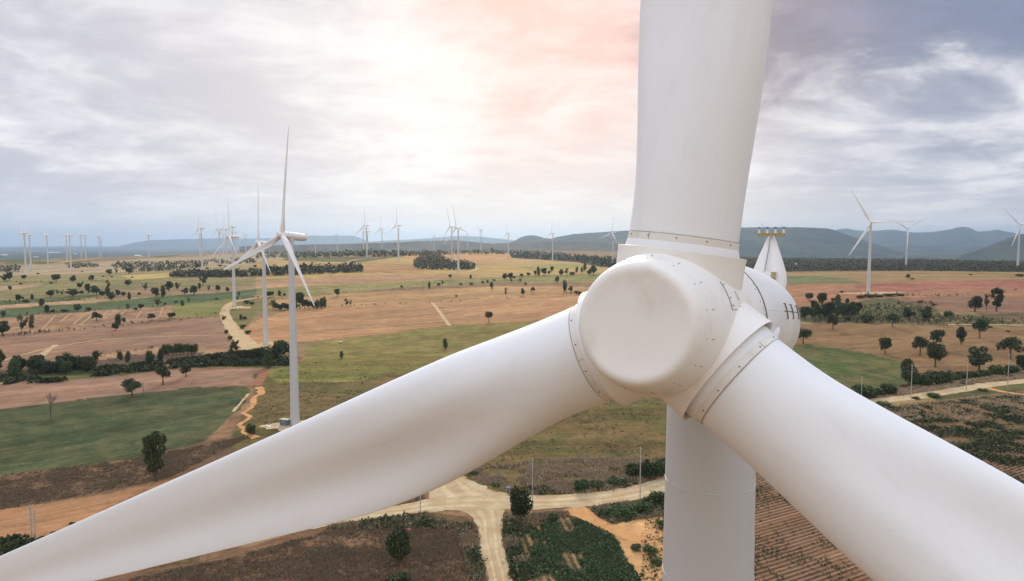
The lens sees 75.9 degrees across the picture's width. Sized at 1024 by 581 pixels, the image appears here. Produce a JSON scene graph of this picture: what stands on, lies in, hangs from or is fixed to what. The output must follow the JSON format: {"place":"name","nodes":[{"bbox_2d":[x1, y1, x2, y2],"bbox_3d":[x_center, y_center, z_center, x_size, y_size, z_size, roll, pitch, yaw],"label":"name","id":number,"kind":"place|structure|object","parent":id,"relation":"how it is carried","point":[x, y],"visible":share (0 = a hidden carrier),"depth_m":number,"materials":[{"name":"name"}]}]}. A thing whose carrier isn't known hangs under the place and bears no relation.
{"place":"outdoors","nodes":[
{"label":"outdoors","id":0,"kind":"place"},
{"bbox_2d":[28,505,35,538],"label":"power pole","id":1,"kind":"object","parent":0,"point":[29,507],"visible":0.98,"depth_m":202.81,"materials":[{"name":"concrete"}]},
{"bbox_2d":[2,335,203,360],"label":"field track","id":2,"kind":"structure","parent":0,"point":[96,340],"depth_m":576.63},
{"bbox_2d":[119,236,368,247],"bbox_3d":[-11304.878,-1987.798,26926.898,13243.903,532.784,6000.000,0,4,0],"label":"mesa","id":3,"kind":"structure","parent":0,"point":[191,243],"depth_m":25655.86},
{"bbox_2d":[219,296,279,347],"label":"access road","id":4,"kind":"structure","parent":0,"point":[236,332],"depth_m":657.96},
{"bbox_2d":[237,387,264,438],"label":"eroded track","id":5,"kind":"structure","parent":0,"point":[253,399],"depth_m":354.87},
{"bbox_2d":[251,369,269,385],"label":"eroded track","id":6,"kind":"structure","parent":0,"point":[260,377],"depth_m":443.11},
{"bbox_2d":[239,240,620,252],"bbox_3d":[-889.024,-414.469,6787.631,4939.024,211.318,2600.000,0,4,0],"label":"hills","id":7,"kind":"structure","parent":0,"point":[420,246],"depth_m":6440.61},
{"bbox_2d":[430,302,450,325],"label":"field track","id":8,"kind":"structure","parent":0,"point":[441,315],"depth_m":755.18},
{"bbox_2d":[368,236,514,242],"bbox_3d":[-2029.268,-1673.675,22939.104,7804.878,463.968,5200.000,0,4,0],"label":"range","id":9,"kind":"structure","parent":0,"point":[478,239],"depth_m":22319.96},
{"bbox_2d":[429,476,507,511],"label":"side road","id":10,"kind":"structure","parent":0,"point":[471,487],"depth_m":245.81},
{"bbox_2d":[461,509,511,580],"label":"side road","id":11,"kind":"structure","parent":0,"point":[488,522],"depth_m":203.35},
{"bbox_2d":[328,494,663,580],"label":"dry grass","id":12,"kind":"structure","parent":0,"point":[470,539],"depth_m":215.82,"materials":[{"name":"plant"}]},
{"bbox_2d":[0,246,1023,580],"bbox_3d":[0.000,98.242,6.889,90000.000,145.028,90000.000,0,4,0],"label":"ground","id":13,"kind":"structure","parent":0,"point":[102,418],"depth_m":528.31,"materials":[{"name":"soil"}]},
{"bbox_2d":[0,321,10,334],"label":"tree","id":14,"kind":"object","parent":13,"relation":"on","point":[4,326],"visible":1,"depth_m":596.64,"materials":[{"name":"green plant"}]},
{"bbox_2d":[5,357,20,375],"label":"tree","id":15,"kind":"object","parent":13,"relation":"on","point":[14,369],"visible":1,"depth_m":434.74,"materials":[{"name":"green plant"}]},
{"bbox_2d":[17,216,28,273],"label":"wind turbine","id":16,"kind":"object","parent":13,"relation":"on","point":[25,260],"visible":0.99,"depth_m":1409.68,"materials":[{"name":"paint"}]},
{"bbox_2d":[25,358,42,373],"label":"tree","id":17,"kind":"object","parent":13,"relation":"on","point":[33,366],"visible":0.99,"depth_m":447.22,"materials":[{"name":"green plant"}]},
{"bbox_2d":[46,361,59,372],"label":"tree","id":18,"kind":"object","parent":13,"relation":"on","point":[51,365],"visible":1,"depth_m":450.14,"materials":[{"name":"green plant"}]},
{"bbox_2d":[58,360,72,372],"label":"bush","id":19,"kind":"object","parent":13,"relation":"on","point":[65,367],"visible":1,"depth_m":449.91,"materials":[{"name":"green plant"}]},
{"bbox_2d":[80,360,93,371],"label":"tree","id":20,"kind":"object","parent":13,"relation":"on","point":[89,365],"visible":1,"depth_m":456.82,"materials":[{"name":"green plant"}]},
{"bbox_2d":[0,257,255,272],"bbox_3d":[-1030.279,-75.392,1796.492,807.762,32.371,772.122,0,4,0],"label":"woodland","id":21,"kind":"object","parent":13,"relation":"on","point":[158,266],"visible":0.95,"depth_m":1716.49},
{"bbox_2d":[120,378,141,396],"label":"tree","id":22,"kind":"object","parent":13,"relation":"on","point":[130,385],"visible":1,"depth_m":386.88,"materials":[{"name":"green plant"}]},
{"bbox_2d":[0,350,289,555],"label":"scrub","id":23,"kind":"object","parent":13,"relation":"on","point":[223,359],"visible":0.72,"depth_m":464.48,"materials":[{"name":"green plant"}]},
{"bbox_2d":[144,351,154,362],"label":"tree","id":24,"kind":"object","parent":13,"relation":"on","point":[150,356],"visible":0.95,"depth_m":477.54,"materials":[{"name":"green plant"}]},
{"bbox_2d":[141,431,167,481],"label":"tree","id":25,"kind":"object","parent":13,"relation":"on","point":[150,451],"visible":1,"depth_m":250.36,"materials":[{"name":"green plant"}]},
{"bbox_2d":[155,365,170,384],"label":"tree","id":26,"kind":"object","parent":13,"relation":"on","point":[162,371],"visible":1,"depth_m":417.96,"materials":[{"name":"green plant"}]},
{"bbox_2d":[179,363,191,376],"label":"tree","id":27,"kind":"object","parent":13,"relation":"on","point":[187,367],"visible":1,"depth_m":441.02,"materials":[{"name":"green plant"}]},
{"bbox_2d":[191,205,204,268],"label":"wind turbine","id":28,"kind":"object","parent":13,"relation":"on","point":[200,228],"visible":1,"depth_m":1437.56,"materials":[{"name":"paint"}]},
{"bbox_2d":[212,197,238,306],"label":"wind turbine","id":29,"kind":"object","parent":13,"relation":"on","point":[229,236],"visible":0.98,"depth_m":834.03,"materials":[{"name":"paint"}]},
{"bbox_2d":[0,433,469,580],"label":"stubble","id":30,"kind":"object","parent":13,"relation":"on","point":[421,550],"visible":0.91,"depth_m":198.31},
{"bbox_2d":[244,423,255,433],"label":"bush","id":31,"kind":"object","parent":13,"relation":"on","point":[250,429],"visible":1,"depth_m":301.67,"materials":[{"name":"green plant"}]},
{"bbox_2d":[239,342,287,349],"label":"gravel pad","id":32,"kind":"object","parent":13,"relation":"on","point":[257,346],"visible":0.45,"depth_m":565.89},
{"bbox_2d":[231,193,270,344],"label":"wind turbine","id":33,"kind":"object","parent":32,"relation":"on","point":[258,242],"visible":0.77,"depth_m":572.36,"materials":[{"name":"paint"}]},
{"bbox_2d":[169,261,362,276],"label":"woodland","id":34,"kind":"object","parent":13,"relation":"on","point":[318,269],"visible":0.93,"depth_m":1273.32,"materials":[{"name":"plant"}]},
{"bbox_2d":[262,344,273,367],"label":"tree","id":35,"kind":"object","parent":13,"relation":"on","point":[268,356],"visible":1,"depth_m":473.90,"materials":[{"name":"green plant"}]},
{"bbox_2d":[272,340,285,355],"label":"tree","id":36,"kind":"object","parent":13,"relation":"on","point":[279,344],"visible":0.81,"depth_m":504.33,"materials":[{"name":"green plant"}]},
{"bbox_2d":[259,420,304,430],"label":"gravel pad","id":37,"kind":"object","parent":13,"relation":"on","point":[280,428],"visible":0.37,"depth_m":310.97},
{"bbox_2d":[223,126,314,426],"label":"wind turbine","id":38,"kind":"object","parent":37,"relation":"on","point":[286,238],"visible":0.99,"depth_m":306.30,"materials":[{"name":"paint"}]},
{"bbox_2d":[277,418,289,425],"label":"transformer kiosk","id":39,"kind":"object","parent":37,"relation":"on","point":[284,421],"visible":0.95,"depth_m":311.09,"materials":[{"name":"metal"}]},
{"bbox_2d":[1,280,571,356],"bbox_3d":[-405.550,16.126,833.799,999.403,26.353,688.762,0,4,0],"label":"hedgerow","id":40,"kind":"object","parent":13,"relation":"on","point":[127,308],"visible":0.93,"depth_m":743.06,"materials":[{"name":"green plant"}]},
{"bbox_2d":[295,292,304,308],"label":"tree","id":41,"kind":"object","parent":13,"relation":"on","point":[300,296],"visible":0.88,"depth_m":816.92,"materials":[{"name":"green plant"}]},
{"bbox_2d":[385,525,411,566],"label":"tree","id":42,"kind":"object","parent":13,"relation":"on","point":[397,547],"visible":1,"depth_m":185.76,"materials":[{"name":"green plant"}]},
{"bbox_2d":[385,570,414,580],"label":"tree","id":43,"kind":"object","parent":13,"relation":"on","point":[404,575],"visible":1,"depth_m":170.73,"materials":[{"name":"green plant"}]},
{"bbox_2d":[256,248,557,258],"bbox_3d":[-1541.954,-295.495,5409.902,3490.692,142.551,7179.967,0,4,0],"label":"woodland","id":44,"kind":"object","parent":13,"relation":"on","point":[362,253],"visible":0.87,"depth_m":2077.46,"materials":[{"name":"green plant"}]},
{"bbox_2d":[413,252,475,269],"bbox_3d":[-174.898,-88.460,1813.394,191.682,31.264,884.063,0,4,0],"label":"woodland","id":45,"kind":"object","parent":13,"relation":"on","point":[426,260],"visible":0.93,"depth_m":1487.96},
{"bbox_2d":[440,211,456,262],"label":"wind turbine","id":46,"kind":"object","parent":13,"relation":"on","point":[451,239],"visible":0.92,"depth_m":1576.34,"materials":[{"name":"paint"}]},
{"bbox_2d":[444,204,467,271],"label":"wind turbine","id":47,"kind":"object","parent":13,"relation":"on","point":[458,228],"visible":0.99,"depth_m":1321.76,"materials":[{"name":"paint"}]},
{"bbox_2d":[255,362,662,468],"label":"scrub","id":48,"kind":"object","parent":13,"relation":"on","point":[411,371],"visible":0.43,"depth_m":352.90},
{"bbox_2d":[0,0,1023,580],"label":"wind turbine","id":49,"kind":"object","parent":13,"relation":"on","point":[686,314],"visible":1,"depth_m":14.16,"materials":[{"name":"paint"}]},
{"bbox_2d":[359,457,665,580],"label":"scrub","id":50,"kind":"object","parent":13,"relation":"on","point":[515,569],"visible":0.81,"depth_m":214.55,"materials":[{"name":"green plant"}]},
{"bbox_2d":[509,485,533,523],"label":"tree","id":51,"kind":"object","parent":13,"relation":"on","point":[521,505],"visible":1,"depth_m":212.10,"materials":[{"name":"green plant"}]},
{"bbox_2d":[521,565,528,580],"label":"tree","id":52,"kind":"object","parent":13,"relation":"on","point":[524,574],"visible":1,"depth_m":173.85,"materials":[{"name":"green plant"}]},
{"bbox_2d":[509,250,616,266],"bbox_3d":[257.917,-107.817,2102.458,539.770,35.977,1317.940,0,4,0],"label":"woodland","id":53,"kind":"object","parent":13,"relation":"on","point":[601,261],"visible":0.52,"depth_m":2234.40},
{"bbox_2d":[516,517,641,580],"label":"crop","id":54,"kind":"object","parent":13,"relation":"on","point":[605,558],"visible":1,"depth_m":194.81,"materials":[{"name":"green plant"}]},
{"bbox_2d":[573,478,591,490],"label":"bush","id":55,"kind":"object","parent":13,"relation":"on","point":[581,484],"visible":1,"depth_m":243.83,"materials":[{"name":"green plant"}]},
{"bbox_2d":[589,480,603,488],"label":"bush","id":56,"kind":"object","parent":13,"relation":"on","point":[595,483],"visible":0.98,"depth_m":248.10,"materials":[{"name":"green plant"}]},
{"bbox_2d":[603,504,619,516],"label":"bush","id":57,"kind":"object","parent":13,"relation":"on","point":[611,511],"visible":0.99,"depth_m":222.92,"materials":[{"name":"green plant"}]},
{"bbox_2d":[606,475,621,484],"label":"bush","id":58,"kind":"object","parent":13,"relation":"on","point":[616,480],"visible":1,"depth_m":251.26,"materials":[{"name":"green plant"}]},
{"bbox_2d":[615,503,637,517],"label":"bush","id":59,"kind":"object","parent":13,"relation":"on","point":[625,509],"visible":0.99,"depth_m":221.27,"materials":[{"name":"green plant"}]},
{"bbox_2d":[625,462,641,475],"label":"bush","id":60,"kind":"object","parent":13,"relation":"on","point":[632,468],"visible":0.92,"depth_m":259.52,"materials":[{"name":"green plant"}]},
{"bbox_2d":[632,500,652,512],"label":"bush","id":61,"kind":"object","parent":13,"relation":"on","point":[637,505],"visible":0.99,"depth_m":225.44,"materials":[{"name":"green plant"}]},
{"bbox_2d":[638,459,655,478],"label":"bush","id":62,"kind":"object","parent":13,"relation":"on","point":[648,469],"visible":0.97,"depth_m":256.44,"materials":[{"name":"green plant"}]},
{"bbox_2d":[640,545,659,556],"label":"bush","id":63,"kind":"object","parent":13,"relation":"on","point":[649,549],"visible":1,"depth_m":194.97,"materials":[{"name":"green plant"}]},
{"bbox_2d":[649,556,662,565],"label":"bush","id":64,"kind":"object","parent":13,"relation":"on","point":[659,561],"visible":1,"depth_m":189.02,"materials":[{"name":"green plant"}]},
{"bbox_2d":[648,490,664,504],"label":"bush","id":65,"kind":"object","parent":13,"relation":"on","point":[654,496],"visible":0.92,"depth_m":231.63,"materials":[{"name":"green plant"}]},
{"bbox_2d":[653,459,664,476],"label":"bush","id":66,"kind":"object","parent":13,"relation":"on","point":[660,469],"visible":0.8,"depth_m":258.65,"materials":[{"name":"green plant"}]},
{"bbox_2d":[800,306,809,319],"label":"tree","id":67,"kind":"object","parent":13,"relation":"on","point":[804,311],"visible":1,"depth_m":668.49,"materials":[{"name":"green plant"}]},
{"bbox_2d":[798,328,812,343],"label":"tree","id":68,"kind":"object","parent":13,"relation":"on","point":[805,333],"visible":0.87,"depth_m":558.29,"materials":[{"name":"green plant"}]},
{"bbox_2d":[817,293,826,304],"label":"tree","id":69,"kind":"object","parent":13,"relation":"on","point":[821,297],"visible":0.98,"depth_m":758.14,"materials":[{"name":"green plant"}]},
{"bbox_2d":[821,302,831,316],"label":"tree","id":70,"kind":"object","parent":13,"relation":"on","point":[825,310],"visible":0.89,"depth_m":673.78,"materials":[{"name":"green plant"}]},
{"bbox_2d":[641,439,1023,580],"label":"crop rows","id":71,"kind":"object","parent":13,"relation":"on","point":[774,497],"visible":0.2,"depth_m":200.80,"materials":[{"name":"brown plant"}]},
{"bbox_2d":[827,314,837,329],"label":"tree","id":72,"kind":"object","parent":13,"relation":"on","point":[832,318],"visible":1,"depth_m":611.39,"materials":[{"name":"green plant"}]},
{"bbox_2d":[837,302,847,317],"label":"tree","id":73,"kind":"object","parent":13,"relation":"on","point":[843,309],"visible":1,"depth_m":665.23,"materials":[{"name":"green plant"}]},
{"bbox_2d":[850,384,875,396],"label":"bush","id":74,"kind":"object","parent":13,"relation":"on","point":[866,391],"visible":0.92,"depth_m":382.94,"materials":[{"name":"green plant"}]},
{"bbox_2d":[859,314,874,322],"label":"bush","id":75,"kind":"object","parent":13,"relation":"on","point":[868,318],"visible":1,"depth_m":637.25,"materials":[{"name":"green plant"}]},
{"bbox_2d":[840,292,898,293],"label":"gravel pad","id":76,"kind":"object","parent":13,"relation":"on","point":[870,292],"visible":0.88,"depth_m":840.75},
{"bbox_2d":[849,190,913,293],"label":"wind turbine","id":77,"kind":"object","parent":76,"relation":"on","point":[869,249],"visible":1,"depth_m":828.50,"materials":[{"name":"paint"}]},
{"bbox_2d":[740,257,1023,271],"bbox_3d":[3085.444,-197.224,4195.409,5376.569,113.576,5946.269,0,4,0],"label":"woodland","id":78,"kind":"object","parent":13,"relation":"on","point":[987,267],"visible":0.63,"depth_m":1496.69,"materials":[{"name":"plant"}]},
{"bbox_2d":[878,337,891,353],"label":"tree","id":79,"kind":"object","parent":13,"relation":"on","point":[886,344],"visible":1,"depth_m":510.87,"materials":[{"name":"green plant"}]},
{"bbox_2d":[879,383,898,392],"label":"bush","id":80,"kind":"object","parent":13,"relation":"on","point":[889,387],"visible":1,"depth_m":396.43,"materials":[{"name":"green plant"}]},
{"bbox_2d":[885,313,899,326],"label":"tree","id":81,"kind":"object","parent":13,"relation":"on","point":[894,316],"visible":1,"depth_m":609.70,"materials":[{"name":"green plant"}]},
{"bbox_2d":[899,358,918,385],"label":"tree","id":82,"kind":"object","parent":13,"relation":"on","point":[908,370],"visible":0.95,"depth_m":411.88,"materials":[{"name":"green plant"}]},
{"bbox_2d":[890,217,928,264],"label":"wind turbine","id":83,"kind":"object","parent":13,"relation":"on","point":[907,237],"visible":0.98,"depth_m":1590.36,"materials":[{"name":"paint"}]},
{"bbox_2d":[903,307,915,318],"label":"tree","id":84,"kind":"object","parent":13,"relation":"on","point":[908,311],"visible":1,"depth_m":638.95,"materials":[{"name":"green plant"}]},
{"bbox_2d":[907,373,926,385],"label":"bush","id":85,"kind":"object","parent":13,"relation":"on","point":[918,379],"visible":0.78,"depth_m":412.44,"materials":[{"name":"green plant"}]},
{"bbox_2d":[814,289,1022,323],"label":"hedgerow","id":86,"kind":"object","parent":13,"relation":"on","point":[884,317],"visible":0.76,"depth_m":652.36,"materials":[{"name":"green plant"}]},
{"bbox_2d":[911,336,928,354],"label":"tree","id":87,"kind":"object","parent":13,"relation":"on","point":[919,342],"visible":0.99,"depth_m":503.52,"materials":[{"name":"green plant"}]},
{"bbox_2d":[918,306,932,320],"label":"tree","id":88,"kind":"object","parent":13,"relation":"on","point":[927,314],"visible":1,"depth_m":629.54,"materials":[{"name":"green plant"}]},
{"bbox_2d":[918,372,935,385],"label":"bush","id":89,"kind":"object","parent":13,"relation":"on","point":[929,378],"visible":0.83,"depth_m":412.49,"materials":[{"name":"green plant"}]},
{"bbox_2d":[926,369,945,383],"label":"bush","id":90,"kind":"object","parent":13,"relation":"on","point":[940,378],"visible":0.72,"depth_m":415.58,"materials":[{"name":"green plant"}]},
{"bbox_2d":[926,341,947,366],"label":"tree","id":91,"kind":"object","parent":13,"relation":"on","point":[938,353],"visible":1,"depth_m":467.38,"materials":[{"name":"green plant"}]},
{"bbox_2d":[930,329,945,343],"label":"tree","id":92,"kind":"object","parent":13,"relation":"on","point":[936,334],"visible":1,"depth_m":525.45,"materials":[{"name":"green plant"}]},
{"bbox_2d":[865,372,1023,482],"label":"scrub","id":93,"kind":"object","parent":13,"relation":"on","point":[1003,411],"visible":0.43,"depth_m":322.62,"materials":[{"name":"green plant"}]},
{"bbox_2d":[938,369,954,383],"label":"bush","id":94,"kind":"object","parent":13,"relation":"on","point":[948,376],"visible":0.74,"depth_m":419.01,"materials":[{"name":"green plant"}]},
{"bbox_2d":[875,370,1023,421],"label":"dry grass","id":95,"kind":"structure","parent":13,"relation":"on","point":[956,383],"depth_m":372.00,"materials":[{"name":"plant"}]},
{"bbox_2d":[956,326,966,343],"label":"tree","id":96,"kind":"object","parent":13,"relation":"on","point":[961,332],"visible":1,"depth_m":535.08,"materials":[{"name":"green plant"}]},
{"bbox_2d":[967,295,982,311],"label":"tree","id":97,"kind":"object","parent":13,"relation":"on","point":[975,302],"visible":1,"depth_m":680.33,"materials":[{"name":"green plant"}]},
{"bbox_2d":[966,346,993,369],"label":"tree","id":98,"kind":"object","parent":13,"relation":"on","point":[976,355],"visible":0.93,"depth_m":457.34,"materials":[{"name":"green plant"}]},
{"bbox_2d":[972,318,989,337],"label":"tree","id":99,"kind":"object","parent":13,"relation":"on","point":[980,324],"visible":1,"depth_m":553.40,"materials":[{"name":"green plant"}]},
{"bbox_2d":[988,364,1005,374],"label":"bush","id":100,"kind":"object","parent":13,"relation":"on","point":[994,369],"visible":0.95,"depth_m":441.39,"materials":[{"name":"green plant"}]},
{"bbox_2d":[990,287,1004,310],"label":"tree","id":101,"kind":"object","parent":13,"relation":"on","point":[998,299],"visible":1,"depth_m":684.44,"materials":[{"name":"green plant"}]},
{"bbox_2d":[996,337,1023,358],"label":"tree","id":102,"kind":"object","parent":13,"relation":"on","point":[1012,342],"visible":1,"depth_m":484.41,"materials":[{"name":"green plant"}]},
{"bbox_2d":[1004,364,1020,373],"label":"bush","id":103,"kind":"object","parent":13,"relation":"on","point":[1013,368],"visible":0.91,"depth_m":442.31,"materials":[{"name":"green plant"}]},
{"bbox_2d":[1003,208,1023,266],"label":"wind turbine","id":104,"kind":"object","parent":13,"relation":"on","point":[1018,230],"visible":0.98,"depth_m":1410.20,"materials":[{"name":"paint"}]},
{"bbox_2d":[1015,354,1023,370],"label":"tree","id":105,"kind":"object","parent":13,"relation":"on","point":[1020,360],"visible":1,"depth_m":447.74,"materials":[{"name":"green plant"}]},
{"bbox_2d":[0,0,1023,246],"label":"sky","id":106,"kind":"structure","parent":0,"point":[119,119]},
{"bbox_2d":[465,456,665,494],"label":"dry grass","id":107,"kind":"structure","parent":0,"point":[559,468],"depth_m":261.40,"materials":[{"name":"plant"}]},
{"bbox_2d":[564,507,662,550],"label":"field track","id":108,"kind":"structure","parent":0,"point":[585,514],"depth_m":214.60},
{"bbox_2d":[312,379,1023,528],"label":"road","id":109,"kind":"structure","parent":0,"point":[493,502],"depth_m":237.18,"materials":[{"name":"gravel"}]},
{"bbox_2d":[510,227,907,256],"bbox_3d":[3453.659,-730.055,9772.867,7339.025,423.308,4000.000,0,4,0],"label":"dark mesa","id":110,"kind":"structure","parent":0,"point":[807,242],"depth_m":8947.27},
{"bbox_2d":[836,227,1018,246],"bbox_3d":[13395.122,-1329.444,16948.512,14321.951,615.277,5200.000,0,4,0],"label":"blue peaks","id":111,"kind":"object","parent":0,"point":[962,237],"visible":0.46,"depth_m":15985.18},
{"bbox_2d":[886,245,989,253],"bbox_3d":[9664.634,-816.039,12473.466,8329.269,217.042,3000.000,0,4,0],"label":"foothills","id":112,"kind":"structure","parent":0,"point":[915,249],"depth_m":11837.63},
{"bbox_2d":[960,234,1023,261],"bbox_3d":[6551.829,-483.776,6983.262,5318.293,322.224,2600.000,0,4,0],"label":"hill","id":113,"kind":"structure","parent":0,"point":[1006,249],"depth_m":6392.34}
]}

